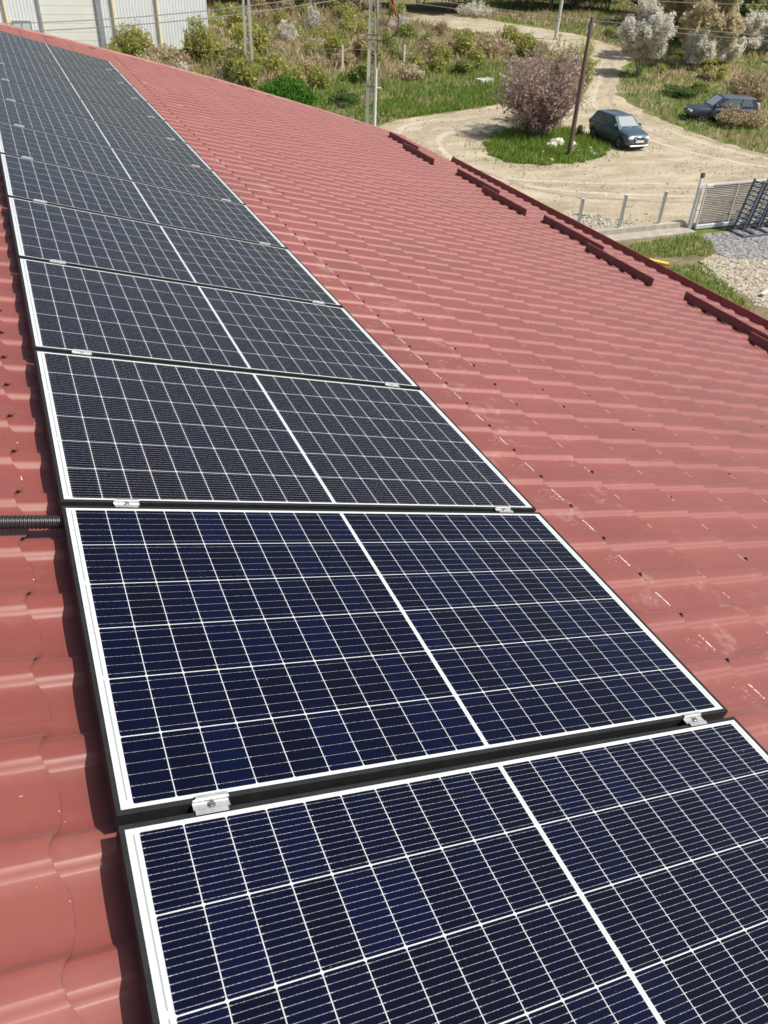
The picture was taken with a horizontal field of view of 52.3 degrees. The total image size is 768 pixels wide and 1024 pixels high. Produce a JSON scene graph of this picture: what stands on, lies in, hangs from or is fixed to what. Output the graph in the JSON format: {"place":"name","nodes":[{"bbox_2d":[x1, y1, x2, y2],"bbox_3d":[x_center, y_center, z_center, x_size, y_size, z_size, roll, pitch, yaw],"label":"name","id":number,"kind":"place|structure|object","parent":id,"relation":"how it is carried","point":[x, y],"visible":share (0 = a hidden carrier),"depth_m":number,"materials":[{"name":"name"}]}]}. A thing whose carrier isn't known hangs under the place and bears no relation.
{"place":"outdoors","nodes":[
{"label":"outdoors","id":0,"kind":"place"},
{"bbox_2d":[98,0,767,242],"bbox_3d":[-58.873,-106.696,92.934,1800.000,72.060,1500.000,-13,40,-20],"label":"ground","id":1,"kind":"structure","parent":0,"point":[424,9],"depth_m":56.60,"materials":[{"name":"green plant"}]},
{"bbox_2d":[0,0,208,51],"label":"warehouse","id":2,"kind":"structure","parent":1,"relation":"on","point":[24,11],"depth_m":56.13,"materials":[{"name":"metal"}]},
{"bbox_2d":[38,0,100,46],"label":"sectional door","id":3,"kind":"structure","parent":2,"relation":"in","point":[55,10],"depth_m":55.33,"materials":[{"name":"white metal"}]},
{"bbox_2d":[108,18,155,56],"bbox_3d":[-17.953,-33.582,55.714,3.197,2.777,3.390,8,37,7],"label":"bush","id":4,"kind":"object","parent":1,"relation":"on","point":[139,41],"visible":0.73,"depth_m":55.19,"materials":[{"name":"green plant"}]},
{"bbox_2d":[166,47,192,64],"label":"shrub","id":5,"kind":"object","parent":1,"relation":"on","point":[180,56],"visible":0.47,"depth_m":54.87,"materials":[{"name":"grey plant"}]},
{"bbox_2d":[181,9,216,62],"bbox_3d":[-13.283,-34.150,56.178,2.780,3.315,2.611,-13,40,-20],"label":"bush","id":6,"kind":"object","parent":1,"relation":"on","point":[198,40],"visible":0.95,"depth_m":55.92,"materials":[{"name":"green plant"}]},
{"bbox_2d":[217,44,250,78],"bbox_3d":[-9.729,-29.758,51.949,2.437,2.359,2.209,20,40,21],"label":"shrub","id":7,"kind":"object","parent":1,"relation":"on","point":[226,64],"visible":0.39,"depth_m":51.61,"materials":[{"name":"green plant"}]},
{"bbox_2d":[226,1,252,29],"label":"shrub","id":8,"kind":"object","parent":1,"relation":"on","point":[232,20],"visible":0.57,"depth_m":64.92,"materials":[{"name":"green plant"}]},
{"bbox_2d":[224,22,262,44],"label":"shrub","id":9,"kind":"object","parent":1,"relation":"on","point":[237,32],"visible":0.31,"depth_m":61.11,"materials":[{"name":"green plant"}]},
{"bbox_2d":[228,51,261,88],"bbox_3d":[-8.945,-28.489,50.461,2.267,2.382,2.502,12,38,12],"label":"shrub","id":10,"kind":"object","parent":1,"relation":"on","point":[245,74],"visible":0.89,"depth_m":50.13,"materials":[{"name":"green plant"}]},
{"bbox_2d":[242,0,253,64],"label":"concrete pole","id":11,"kind":"object","parent":1,"relation":"on","point":[248,18],"visible":0.61,"depth_m":50.38,"materials":[{"name":"concrete"}]},
{"bbox_2d":[242,23,271,54],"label":"shrub","id":12,"kind":"object","parent":1,"relation":"on","point":[260,43],"visible":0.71,"depth_m":58.64,"materials":[{"name":"green plant"}]},
{"bbox_2d":[260,51,287,75],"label":"shrub","id":13,"kind":"object","parent":1,"relation":"on","point":[276,60],"visible":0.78,"depth_m":53.92,"materials":[{"name":"green plant"}]},
{"bbox_2d":[277,14,298,44],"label":"white blossom shrub","id":14,"kind":"object","parent":1,"relation":"on","point":[286,34],"visible":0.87,"depth_m":62.21,"materials":[{"name":"grey plant"}]},
{"bbox_2d":[256,75,322,105],"bbox_3d":[-6.061,-25.944,48.119,4.109,1.613,4.001,20,40,21],"label":"bush","id":15,"kind":"object","parent":1,"relation":"on","point":[282,87],"visible":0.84,"depth_m":47.56,"materials":[{"name":"green plant"}]},
{"bbox_2d":[277,60,306,82],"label":"shrub","id":16,"kind":"object","parent":1,"relation":"on","point":[290,71],"visible":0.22,"depth_m":49.98,"materials":[{"name":"green plant"}]},
{"bbox_2d":[303,0,322,29],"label":"white blossom shrub","id":17,"kind":"object","parent":1,"relation":"on","point":[313,22],"visible":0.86,"depth_m":66.70,"materials":[{"name":"grey plant"}]},
{"bbox_2d":[305,62,332,89],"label":"shrub","id":18,"kind":"object","parent":1,"relation":"on","point":[319,76],"visible":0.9,"depth_m":51.12,"materials":[{"name":"green plant"}]},
{"bbox_2d":[322,28,349,56],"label":"shrub","id":19,"kind":"object","parent":1,"relation":"on","point":[334,44],"visible":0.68,"depth_m":58.32,"materials":[{"name":"green plant"}]},
{"bbox_2d":[325,88,361,107],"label":"bush","id":20,"kind":"object","parent":1,"relation":"on","point":[343,96],"visible":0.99,"depth_m":48.11,"materials":[{"name":"green plant"}]},
{"bbox_2d":[132,0,554,92],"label":"dry brush","id":21,"kind":"object","parent":1,"relation":"on","point":[385,66],"visible":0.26,"depth_m":62.62,"materials":[{"name":"beige plant"}]},
{"bbox_2d":[330,48,356,67],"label":"shrub","id":22,"kind":"object","parent":1,"relation":"on","point":[347,56],"visible":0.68,"depth_m":56.46,"materials":[{"name":"grey plant"}]},
{"bbox_2d":[334,0,357,18],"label":"shrub","id":23,"kind":"object","parent":1,"relation":"on","point":[342,7],"visible":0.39,"depth_m":70.70,"materials":[{"name":"green plant"}]},
{"bbox_2d":[343,60,373,81],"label":"shrub","id":24,"kind":"object","parent":1,"relation":"on","point":[359,72],"visible":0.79,"depth_m":53.20,"materials":[{"name":"green plant"}]},
{"bbox_2d":[350,28,378,57],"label":"shrub","id":25,"kind":"object","parent":1,"relation":"on","point":[360,40],"visible":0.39,"depth_m":58.82,"materials":[{"name":"grey plant"}]},
{"bbox_2d":[365,0,381,126],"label":"concrete pole","id":26,"kind":"object","parent":1,"relation":"on","point":[368,115],"visible":0.88,"depth_m":39.16,"materials":[{"name":"concrete"}]},
{"bbox_2d":[5,0,292,23],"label":"power line","id":27,"kind":"object","parent":26,"relation":"attached to","point":[149,15],"visible":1,"depth_m":36.01,"materials":[{"name":"metal"}]},
{"bbox_2d":[34,0,336,30],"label":"power line","id":28,"kind":"object","parent":26,"relation":"attached to","point":[185,20],"visible":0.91,"depth_m":36.36,"materials":[{"name":"metal"}]},
{"bbox_2d":[0,22,767,1023],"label":"roof","id":29,"kind":"structure","parent":1,"relation":"on","point":[608,420],"depth_m":4.29,"materials":[{"name":"red paint"}]},
{"bbox_2d":[0,515,61,529],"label":"corrugated conduit","id":30,"kind":"object","parent":29,"relation":"attached to","point":[11,522],"visible":0.41,"depth_m":2.17,"materials":[{"name":"black plastic"}]},
{"bbox_2d":[402,142,435,165],"bbox_3d":[0.607,-6.235,13.619,0.053,0.111,1.270,-13,40,-20],"label":"snow guard","id":31,"kind":"object","parent":29,"relation":"on","point":[418,153],"visible":1,"depth_m":13.58,"materials":[{"name":"paint"}]},
{"bbox_2d":[456,168,499,193],"bbox_3d":[1.511,-5.277,12.535,0.053,0.111,1.400,-13,40,-20],"label":"snow guard","id":32,"kind":"object","parent":29,"relation":"on","point":[470,178],"visible":0.8,"depth_m":12.59,"materials":[{"name":"paint"}]},
{"bbox_2d":[481,186,527,216],"bbox_3d":[1.768,-4.577,11.508,0.053,0.111,1.280,-13,40,-20],"label":"snow guard","id":33,"kind":"object","parent":29,"relation":"on","point":[504,201],"visible":0.99,"depth_m":11.47,"materials":[{"name":"paint"}]},
{"bbox_2d":[543,215,603,249],"bbox_3d":[2.563,-3.774,10.622,0.053,0.111,1.420,-13,40,-20],"label":"snow guard","id":34,"kind":"object","parent":29,"relation":"on","point":[566,230],"visible":0.83,"depth_m":10.63,"materials":[{"name":"paint"}]},
{"bbox_2d":[585,242,654,287],"bbox_3d":[2.859,-3.017,9.523,0.053,0.111,1.320,-13,40,-20],"label":"snow guard","id":35,"kind":"object","parent":29,"relation":"on","point":[622,265],"visible":1,"depth_m":9.47,"materials":[{"name":"paint"}]},
{"bbox_2d":[683,291,767,339],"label":"snow guard","id":36,"kind":"object","parent":29,"relation":"on","point":[725,317],"visible":0.89,"depth_m":8.50,"materials":[{"name":"paint"}]},
{"bbox_2d":[748,332,767,351],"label":"snow guard","id":37,"kind":"object","parent":29,"relation":"on","point":[758,340],"visible":1,"depth_m":7.84,"materials":[{"name":"paint"}]},
{"label":"rail","id":38,"kind":"object","parent":29,"relation":"on","visible":0},
{"bbox_2d":[0,31,120,72],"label":"solar panel","id":39,"kind":"object","parent":38,"relation":"attached to","point":[50,49],"visible":0.89,"depth_m":10.78,"materials":[{"name":"glass"}]},
{"bbox_2d":[0,40,133,86],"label":"solar panel","id":40,"kind":"object","parent":38,"relation":"attached to","point":[47,58],"visible":0.89,"depth_m":10.00,"materials":[{"name":"glass"}]},
{"bbox_2d":[0,51,147,101],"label":"solar panel","id":41,"kind":"object","parent":38,"relation":"attached to","point":[42,68],"visible":0.89,"depth_m":9.21,"materials":[{"name":"black glass"}]},
{"bbox_2d":[0,64,165,120],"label":"solar panel","id":42,"kind":"object","parent":38,"relation":"on","point":[61,87],"visible":0.89,"depth_m":8.43,"materials":[{"name":"glass"}]},
{"bbox_2d":[0,79,187,143],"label":"solar panel","id":43,"kind":"object","parent":38,"relation":"attached to","point":[44,99],"visible":0.89,"depth_m":7.65,"materials":[{"name":"black glass"}]},
{"bbox_2d":[0,98,213,170],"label":"solar panel","id":44,"kind":"object","parent":38,"relation":"attached to","point":[60,124],"visible":0.89,"depth_m":6.86,"materials":[{"name":"black glass"}]},
{"bbox_2d":[0,122,245,204],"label":"solar panel","id":45,"kind":"object","parent":38,"relation":"attached to","point":[36,145],"visible":0.9,"depth_m":6.07,"materials":[{"name":"glass"}]},
{"bbox_2d":[0,153,287,248],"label":"solar panel","id":46,"kind":"object","parent":38,"relation":"attached to","point":[49,183],"visible":0.92,"depth_m":5.28,"materials":[{"name":"black glass"}]},
{"bbox_2d":[6,196,342,306],"bbox_3d":[-1.219,-1.510,4.595,1.755,0.036,1.043,1,34,-29],"label":"solar panel","id":47,"kind":"object","parent":38,"relation":"attached to","point":[40,231],"visible":0.91,"depth_m":4.50,"materials":[{"name":"glass"}]},
{"bbox_2d":[33,350,535,511],"bbox_3d":[-0.374,-0.303,3.057,1.755,0.036,1.043,1,34,-29],"label":"solar panel","id":48,"kind":"object","parent":38,"relation":"on","point":[151,434],"visible":0.93,"depth_m":2.92,"materials":[{"name":"black glass"}]},
{"bbox_2d":[60,506,727,826],"bbox_3d":[0.049,0.301,2.288,1.755,0.036,1.043,1,34,-29],"label":"solar panel","id":49,"kind":"object","parent":38,"relation":"on","point":[243,655],"visible":0.97,"depth_m":2.10,"materials":[{"name":"glass"}]},
{"bbox_2d":[683,711,706,725],"bbox_3d":[0.887,0.606,2.251,0.074,0.036,0.043,1,34,-29],"label":"panel clamp","id":50,"kind":"object","parent":38,"relation":"attached to","point":[694,719],"visible":0.92,"depth_m":2.24,"materials":[{"name":"silver metal"}]},
{"label":"rail","id":51,"kind":"object","parent":29,"relation":"on","visible":0},
{"bbox_2d":[113,498,139,506],"bbox_3d":[-0.767,-0.013,2.330,0.074,0.036,0.043,1,34,-29],"label":"panel clamp","id":52,"kind":"object","parent":51,"relation":"attached to","point":[120,502],"visible":0.87,"depth_m":2.32,"materials":[{"name":"silver metal"}]},
{"bbox_2d":[192,791,230,815],"bbox_3d":[-0.346,0.590,1.561,0.074,0.036,0.043,1,34,-29],"label":"panel clamp","id":53,"kind":"object","parent":51,"relation":"attached to","point":[210,803],"visible":0.95,"depth_m":1.55,"materials":[{"name":"metal"}]},
{"bbox_2d":[17,257,419,388],"bbox_3d":[-0.796,-0.907,3.826,1.755,0.036,1.043,1,34,-29],"label":"solar panel","id":54,"kind":"object","parent":51,"relation":"on","point":[70,308],"visible":0.91,"depth_m":3.72,"materials":[{"name":"black glass"}]},
{"bbox_2d":[116,717,767,1023],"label":"solar panel","id":55,"kind":"object","parent":51,"relation":"on","point":[621,880],"visible":1,"depth_m":1.54,"materials":[{"name":"glass"}]},
{"bbox_2d":[394,23,417,38],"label":"shrub","id":56,"kind":"object","parent":1,"relation":"on","point":[407,29],"visible":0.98,"depth_m":66.16,"materials":[{"name":"green plant"}]},
{"bbox_2d":[389,61,424,80],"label":"shrub","id":57,"kind":"object","parent":1,"relation":"on","point":[410,70],"visible":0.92,"depth_m":54.49,"materials":[{"name":"grey plant"}]},
{"bbox_2d":[351,80,517,117],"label":"grass","id":58,"kind":"structure","parent":1,"relation":"on","point":[442,104],"depth_m":49.34,"materials":[{"name":"green plant"}]},
{"bbox_2d":[420,34,448,54],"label":"shrub","id":59,"kind":"object","parent":1,"relation":"on","point":[427,45],"visible":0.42,"depth_m":60.33,"materials":[{"name":"grey plant"}]},
{"bbox_2d":[430,41,453,62],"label":"shrub","id":60,"kind":"object","parent":1,"relation":"on","point":[440,49],"visible":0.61,"depth_m":58.31,"materials":[{"name":"green plant"}]},
{"bbox_2d":[449,57,476,72],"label":"shrub","id":61,"kind":"object","parent":1,"relation":"on","point":[461,65],"visible":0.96,"depth_m":56.09,"materials":[{"name":"green plant"}]},
{"bbox_2d":[452,29,476,58],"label":"shrub","id":62,"kind":"object","parent":1,"relation":"on","point":[463,42],"visible":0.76,"depth_m":60.07,"materials":[{"name":"green plant"}]},
{"bbox_2d":[454,0,493,16],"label":"white blossom shrub","id":63,"kind":"object","parent":1,"relation":"on","point":[466,7],"visible":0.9,"depth_m":75.79,"materials":[{"name":"grey plant"}]},
{"bbox_2d":[466,43,485,68],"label":"shrub","id":64,"kind":"object","parent":1,"relation":"on","point":[479,59],"visible":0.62,"depth_m":57.49,"materials":[{"name":"green plant"}]},
{"bbox_2d":[476,34,500,58],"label":"shrub","id":65,"kind":"object","parent":1,"relation":"on","point":[488,47],"visible":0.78,"depth_m":60.60,"materials":[{"name":"grey plant"}]},
{"bbox_2d":[499,24,523,44],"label":"shrub","id":66,"kind":"object","parent":1,"relation":"on","point":[511,33],"visible":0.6,"depth_m":63.38,"materials":[{"name":"green plant"}]},
{"bbox_2d":[515,30,540,57],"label":"shrub","id":67,"kind":"object","parent":1,"relation":"on","point":[524,44],"visible":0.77,"depth_m":60.74,"materials":[{"name":"green plant"}]},
{"bbox_2d":[541,33,602,123],"bbox_3d":[10.591,-24.925,45.157,3.547,4.925,4.022,-13,40,-20],"label":"budding shrub","id":68,"kind":"object","parent":1,"relation":"on","point":[592,63],"visible":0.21,"depth_m":44.30,"materials":[{"name":"plant"}]},
{"bbox_2d":[456,0,767,143],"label":"grass","id":69,"kind":"structure","parent":1,"relation":"on","point":[755,63],"depth_m":60.66,"materials":[{"name":"green plant"}]},
{"bbox_2d":[460,0,767,152],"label":"dry brush","id":70,"kind":"object","parent":1,"relation":"on","point":[582,15],"visible":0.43,"depth_m":64.63,"materials":[{"name":"plant"}]},
{"bbox_2d":[593,220,695,241],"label":"concrete kerb","id":71,"kind":"structure","parent":1,"relation":"on","point":[647,230],"depth_m":30.93,"materials":[{"name":"grey concrete"}]},
{"bbox_2d":[616,0,678,74],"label":"white blossom tree","id":72,"kind":"object","parent":1,"relation":"on","point":[635,42],"visible":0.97,"depth_m":55.91,"materials":[{"name":"grey plant"}]},
{"bbox_2d":[658,83,705,97],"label":"bush","id":73,"kind":"object","parent":1,"relation":"on","point":[680,90],"visible":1,"depth_m":53.04,"materials":[{"name":"green plant"}]},
{"bbox_2d":[645,0,747,49],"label":"willow tree","id":74,"kind":"object","parent":1,"relation":"on","point":[723,14],"visible":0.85,"depth_m":59.22,"materials":[{"name":"grey plant"}]},
{"bbox_2d":[687,172,705,228],"bbox_3d":[12.410,-12.300,31.158,0.170,2.260,0.160,-13,40,-20],"label":"gate post","id":75,"kind":"object","parent":1,"relation":"on","point":[695,203],"visible":0.94,"depth_m":31.07,"materials":[{"name":"grey metal"}]},
{"bbox_2d":[682,26,716,68],"bbox_3d":[23.931,-35.157,59.342,2.624,3.017,1.665,26,43,27],"label":"white blossom shrub","id":76,"kind":"object","parent":1,"relation":"on","point":[699,49],"visible":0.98,"depth_m":59.17,"materials":[{"name":"grey plant"}]},
{"bbox_2d":[700,51,734,79],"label":"bush","id":77,"kind":"object","parent":1,"relation":"on","point":[723,69],"visible":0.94,"depth_m":57.53,"materials":[{"name":"green plant"}]},
{"bbox_2d":[682,94,759,121],"bbox_3d":[20.932,-25.058,48.759,4.315,1.618,1.840,2,37,-2],"label":"dark car","id":78,"kind":"object","parent":1,"relation":"on","point":[709,108],"visible":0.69,"depth_m":48.09,"materials":[{"name":"blue paint"}]},
{"bbox_2d":[694,179,767,228],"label":"slatted gate","id":79,"kind":"structure","parent":1,"relation":"on","point":[699,225],"depth_m":31.64,"materials":[{"name":"metal"}]},
{"bbox_2d":[714,103,749,127],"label":"dry bush","id":80,"kind":"object","parent":1,"relation":"on","point":[730,118],"visible":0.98,"depth_m":47.26,"materials":[{"name":"grey plant"}]},
{"bbox_2d":[716,33,749,63],"bbox_3d":[26.831,-35.716,60.527,2.171,2.505,2.791,25,42,26],"label":"white blossom shrub","id":81,"kind":"object","parent":1,"relation":"on","point":[726,52],"visible":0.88,"depth_m":60.16,"materials":[{"name":"grey plant"}]},
{"bbox_2d":[724,67,767,100],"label":"bush","id":82,"kind":"object","parent":1,"relation":"on","point":[756,88],"visible":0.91,"depth_m":52.23,"materials":[{"name":"grey plant"}]},
{"bbox_2d":[737,9,767,52],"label":"white blossom shrub","id":83,"kind":"object","parent":1,"relation":"on","point":[757,24],"visible":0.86,"depth_m":64.98,"materials":[{"name":"grey plant"}]},
{"bbox_2d":[737,0,767,19],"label":"tree","id":84,"kind":"object","parent":1,"relation":"on","point":[744,8],"visible":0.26,"depth_m":67.66,"materials":[{"name":"green plant"}]},
{"bbox_2d":[739,109,766,128],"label":"dry bush","id":85,"kind":"object","parent":1,"relation":"on","point":[754,120],"visible":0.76,"depth_m":47.29,"materials":[{"name":"grey plant"}]},
{"bbox_2d":[380,13,767,226],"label":"dirt road","id":86,"kind":"structure","parent":0,"point":[612,208],"depth_m":40.68,"materials":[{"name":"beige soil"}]},
{"bbox_2d":[464,123,624,168],"bbox_3d":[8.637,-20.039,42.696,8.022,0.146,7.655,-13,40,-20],"label":"grass island","id":87,"kind":"structure","parent":86,"relation":"on","point":[529,162],"depth_m":40.05,"materials":[{"name":"plant"}]},
{"bbox_2d":[487,38,595,137],"bbox_3d":[8.536,-23.122,42.791,5.640,5.007,5.572,-13,40,-20],"label":"blossoming tree","id":88,"kind":"object","parent":87,"relation":"on","point":[542,108],"visible":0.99,"depth_m":42.22,"materials":[{"name":"pink plant"}]},
{"bbox_2d":[502,122,598,158],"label":"grass","id":89,"kind":"structure","parent":87,"relation":"on","point":[537,141],"depth_m":42.36,"materials":[{"name":"green plant"}]},
{"bbox_2d":[567,17,594,156],"bbox_3d":[9.747,-20.870,39.076,0.297,6.530,0.276,30,45,31],"label":"wooden pole","id":90,"kind":"object","parent":87,"relation":"on","point":[577,105],"visible":0.96,"depth_m":38.89,"materials":[{"name":"brown wood"}]},
{"bbox_2d":[396,117,741,184],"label":"wheel track","id":91,"kind":"structure","parent":86,"relation":"on","point":[400,129],"depth_m":37.14,"materials":[{"name":"beige soil"}]},
{"bbox_2d":[379,14,764,225],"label":"road stones","id":92,"kind":"object","parent":86,"relation":"on","point":[603,140],"visible":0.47,"depth_m":41.38,"materials":[{"name":"grey stone"}]},
{"bbox_2d":[416,113,767,188],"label":"wheel track","id":93,"kind":"structure","parent":86,"relation":"on","point":[420,138],"depth_m":37.05,"materials":[{"name":"beige soil"}]},
{"bbox_2d":[566,213,630,228],"bbox_3d":[7.476,-11.597,31.580,5.405,0.001,2.592,-13,40,-20],"label":"rubble","id":94,"kind":"object","parent":86,"relation":"on","point":[601,217],"visible":0.23,"depth_m":32.12,"materials":[{"name":"beige stone"}]},
{"bbox_2d":[568,213,635,228],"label":"rubble stones","id":95,"kind":"object","parent":94,"relation":"on","point":[592,225],"visible":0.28,"depth_m":32.06,"materials":[{"name":"beige stone"}]},
{"bbox_2d":[435,101,764,196],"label":"wheel track","id":96,"kind":"structure","parent":86,"relation":"on","point":[438,140],"depth_m":36.15,"materials":[{"name":"beige soil"}]},
{"bbox_2d":[589,109,649,148],"bbox_3d":[13.078,-21.276,43.485,1.800,1.481,3.995,-12,39,-18],"label":"parked car","id":97,"kind":"object","parent":86,"relation":"on","point":[621,129],"visible":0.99,"depth_m":42.81,"materials":[{"name":"blue metal"}]},
{"bbox_2d":[479,169,762,202],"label":"wheel track","id":98,"kind":"structure","parent":86,"relation":"on","point":[576,195],"depth_m":35.09,"materials":[{"name":"beige soil"}]},
{"bbox_2d":[523,33,767,167],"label":"wheel track","id":99,"kind":"structure","parent":86,"relation":"on","point":[593,92],"depth_m":50.44,"materials":[{"name":"beige soil"}]},
{"bbox_2d":[531,32,767,164],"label":"wheel track","id":100,"kind":"structure","parent":86,"relation":"on","point":[615,80],"depth_m":51.40,"materials":[{"name":"beige soil"}]},
{"bbox_2d":[630,231,753,312],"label":"grass","id":101,"kind":"structure","parent":0,"point":[690,249],"depth_m":29.00,"materials":[{"name":"green plant"}]},
{"bbox_2d":[620,227,767,319],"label":"yard","id":102,"kind":"structure","parent":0,"point":[758,310],"depth_m":28.80,"materials":[{"name":"green plant"}]},
{"bbox_2d":[698,254,767,307],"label":"rubble","id":103,"kind":"object","parent":102,"relation":"on","point":[731,282],"visible":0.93,"depth_m":27.81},
{"bbox_2d":[701,257,767,306],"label":"rubble stones","id":104,"kind":"object","parent":103,"relation":"on","point":[754,297],"visible":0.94,"depth_m":27.61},
{"bbox_2d":[699,227,767,260],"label":"gravel","id":105,"kind":"structure","parent":102,"relation":"on","point":[744,250],"depth_m":30.46,"materials":[{"name":"grey gravel"}]},
{"bbox_2d":[725,178,767,237],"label":"steel rack","id":106,"kind":"object","parent":105,"relation":"on","point":[763,218],"visible":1,"depth_m":31.44,"materials":[{"name":"grey metal"}]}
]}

